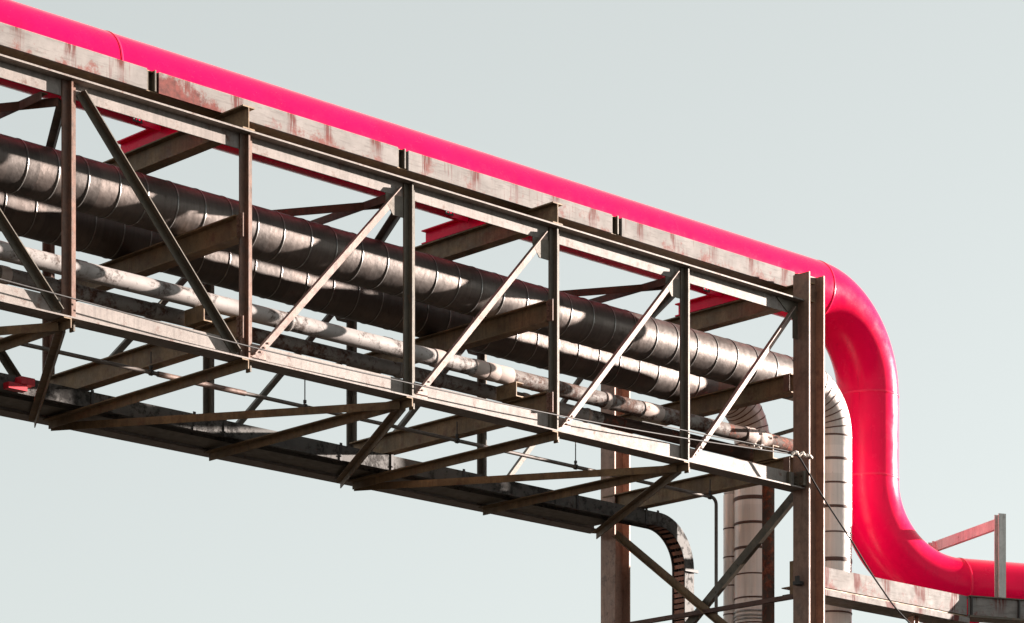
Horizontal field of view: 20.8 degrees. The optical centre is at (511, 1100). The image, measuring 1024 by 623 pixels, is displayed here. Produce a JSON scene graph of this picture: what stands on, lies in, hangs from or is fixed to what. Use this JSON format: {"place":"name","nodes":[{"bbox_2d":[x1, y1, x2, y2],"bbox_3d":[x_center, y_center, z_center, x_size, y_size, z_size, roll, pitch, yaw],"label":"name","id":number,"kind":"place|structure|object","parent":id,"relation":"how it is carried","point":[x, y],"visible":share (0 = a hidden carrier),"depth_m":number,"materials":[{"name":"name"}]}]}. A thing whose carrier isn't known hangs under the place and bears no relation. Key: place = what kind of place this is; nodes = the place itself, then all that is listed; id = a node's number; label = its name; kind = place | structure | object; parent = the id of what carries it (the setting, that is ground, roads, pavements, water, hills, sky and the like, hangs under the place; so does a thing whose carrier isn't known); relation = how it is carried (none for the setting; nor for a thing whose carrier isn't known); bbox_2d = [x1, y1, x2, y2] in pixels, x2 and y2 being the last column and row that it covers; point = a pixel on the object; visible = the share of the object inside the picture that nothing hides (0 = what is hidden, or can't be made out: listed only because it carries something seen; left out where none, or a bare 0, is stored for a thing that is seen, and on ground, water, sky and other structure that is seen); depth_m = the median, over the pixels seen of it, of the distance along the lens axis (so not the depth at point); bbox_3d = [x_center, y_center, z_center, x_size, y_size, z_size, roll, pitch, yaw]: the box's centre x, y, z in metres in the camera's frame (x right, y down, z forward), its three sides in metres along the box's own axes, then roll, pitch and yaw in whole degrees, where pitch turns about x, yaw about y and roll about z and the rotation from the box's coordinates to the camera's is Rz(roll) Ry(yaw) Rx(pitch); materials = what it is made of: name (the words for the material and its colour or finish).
{"place":"outdoors","nodes":[
{"label":"outdoors","id":0,"kind":"place"},
{"bbox_2d":[0,0,1023,622],"label":"sky","id":1,"kind":"structure","parent":0,"point":[879,142],"materials":[{"name":"grey"}]},
{"bbox_3d":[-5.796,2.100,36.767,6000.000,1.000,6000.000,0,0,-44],"label":"ground","id":2,"kind":"structure","parent":0,"visible":0},
{"bbox_2d":[0,373,697,622],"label":"cable tray","id":3,"kind":"object","parent":2,"relation":"on","point":[668,531],"visible":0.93,"depth_m":45.72,"materials":[{"name":"black metal"}]},
{"bbox_2d":[3,376,34,392],"bbox_3d":[-7.171,-10.430,40.686,0.440,0.200,0.162,0,0,-44],"label":"junction box","id":4,"kind":"object","parent":3,"relation":"attached to","point":[21,384],"visible":1,"depth_m":40.65,"materials":[{"name":"red metal"}]},
{"bbox_2d":[0,265,774,622],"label":"rusty pipe","id":5,"kind":"object","parent":2,"relation":"on","point":[156,311],"visible":0.61,"depth_m":42.62,"materials":[{"name":"brown metal"}]},
{"bbox_2d":[0,240,792,452],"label":"white pipe","id":6,"kind":"object","parent":2,"relation":"on","point":[187,296],"visible":0.74,"depth_m":41.64,"materials":[{"name":"metal"}]},
{"bbox_2d":[601,271,824,622],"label":"support trestle","id":7,"kind":"object","parent":2,"relation":"on","point":[807,504],"visible":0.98,"depth_m":47.31,"materials":[{"name":"brown metal"}]},
{"bbox_2d":[0,54,814,538],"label":"pipe bridge","id":8,"kind":"structure","parent":7,"relation":"on","point":[194,134],"depth_m":41.95,"materials":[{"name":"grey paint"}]},
{"bbox_2d":[117,118,176,152],"bbox_3d":[-5.053,-13.939,40.298,1.224,0.246,1.771,0,0,-11],"label":"pipe saddle","id":9,"kind":"object","parent":8,"relation":"on","point":[137,140],"visible":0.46,"depth_m":40.49,"materials":[{"name":"paint"}]},
{"bbox_2d":[185,305,211,328],"bbox_3d":[-4.411,-11.043,39.370,0.160,0.228,0.440,0,0,-44],"label":"pipe stool","id":10,"kind":"object","parent":8,"relation":"on","point":[194,317],"visible":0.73,"depth_m":39.31,"materials":[{"name":"brown metal"}]},
{"bbox_2d":[0,396,605,525],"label":"cable trough","id":11,"kind":"object","parent":8,"relation":"on","point":[25,406],"visible":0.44,"depth_m":45.13,"materials":[{"name":"grey metal"}]},
{"bbox_2d":[0,337,717,613],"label":"drain line","id":12,"kind":"object","parent":8,"relation":"hanging from","point":[457,440],"visible":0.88,"depth_m":43.57,"materials":[{"name":"paint"}]},
{"bbox_2d":[0,191,768,622],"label":"insulated pipe","id":13,"kind":"object","parent":8,"relation":"on","point":[32,219],"visible":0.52,"depth_m":44.51,"materials":[{"name":"metal"}]},
{"bbox_2d":[0,22,799,289],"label":"plate girder","id":14,"kind":"object","parent":8,"relation":"on","point":[70,59],"visible":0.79,"depth_m":41.03,"materials":[{"name":"weathered pale grey paint"},{"name":"rust"}]},
{"bbox_2d":[0,134,851,622],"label":"insulated pipe","id":15,"kind":"object","parent":8,"relation":"on","point":[30,170],"visible":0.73,"depth_m":42.92,"materials":[{"name":"metal"}]},
{"bbox_2d":[421,211,485,243],"bbox_3d":[-0.708,-13.939,44.465,1.224,0.246,1.771,0,0,-11],"label":"pipe saddle","id":16,"kind":"object","parent":8,"relation":"on","point":[442,230],"visible":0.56,"depth_m":44.67,"materials":[{"name":"paint"}]},
{"bbox_2d":[497,381,523,401],"bbox_3d":[-0.029,-11.043,43.571,0.160,0.228,0.440,0,0,-44],"label":"pipe stool","id":17,"kind":"object","parent":8,"relation":"on","point":[507,392],"visible":1,"depth_m":43.51,"materials":[{"name":"brown metal"}]},
{"bbox_2d":[675,288,739,316],"bbox_3d":[3.623,-13.939,48.617,1.224,0.246,1.771,0,0,-11],"label":"pipe saddle","id":18,"kind":"object","parent":8,"relation":"on","point":[702,302],"visible":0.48,"depth_m":48.76,"materials":[{"name":"paint"}]},
{"bbox_2d":[753,445,778,462],"bbox_3d":[4.344,-11.043,47.764,0.160,0.228,0.440,0,0,-44],"label":"pipe stool","id":19,"kind":"object","parent":8,"relation":"on","point":[760,456],"visible":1,"depth_m":47.70,"materials":[{"name":"brown metal"}]},
{"bbox_2d":[791,450,812,458],"bbox_3d":[4.858,-10.812,46.792,0.559,0.114,0.084,0,0,-44],"label":"rope tie","id":20,"kind":"object","parent":7,"relation":"attached to","point":[803,454],"visible":1,"depth_m":46.76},
{"bbox_2d":[0,278,909,622],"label":"power cable","id":21,"kind":"object","parent":20,"relation":"hanging from","point":[514,406],"visible":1,"depth_m":42.99,"materials":[{"name":"grey metal"}]},
{"bbox_2d":[723,490,733,622],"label":"slim insulated pipe","id":22,"kind":"object","parent":2,"relation":"on","point":[728,539],"visible":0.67,"depth_m":50.76,"materials":[{"name":"metal"}]},
{"bbox_2d":[908,616,918,622],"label":"girder leg","id":23,"kind":"object","parent":2,"relation":"on","point":[912,619],"visible":1,"depth_m":50.17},
{"bbox_2d":[782,561,969,622],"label":"plate girder","id":24,"kind":"object","parent":23,"relation":"on","point":[854,591],"visible":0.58,"depth_m":49.51,"materials":[{"name":"weathered pale grey paint"},{"name":"rust"}]},
{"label":"pipe saddle","id":25,"kind":"object","parent":2,"relation":"on","visible":0},
{"bbox_2d":[0,0,1023,615],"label":"pink pipe","id":26,"kind":"object","parent":25,"relation":"on","point":[890,542],"visible":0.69,"depth_m":49.20,"materials":[{"name":"metal"}]},
{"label":"girder leg","id":27,"kind":"object","parent":2,"relation":"on","visible":0},
{"bbox_2d":[967,595,1023,622],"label":"plate girder","id":28,"kind":"object","parent":27,"relation":"on","point":[984,609],"visible":0.95,"depth_m":51.22,"materials":[{"name":"grey metal"}]},
{"bbox_2d":[928,513,1005,597],"bbox_3d":[8.519,-9.580,52.425,0.155,2.360,2.570,0,0,-21],"label":"guide frame","id":29,"kind":"object","parent":28,"relation":"on","point":[997,525],"visible":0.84,"depth_m":51.35,"materials":[{"name":"paint"}]}
]}

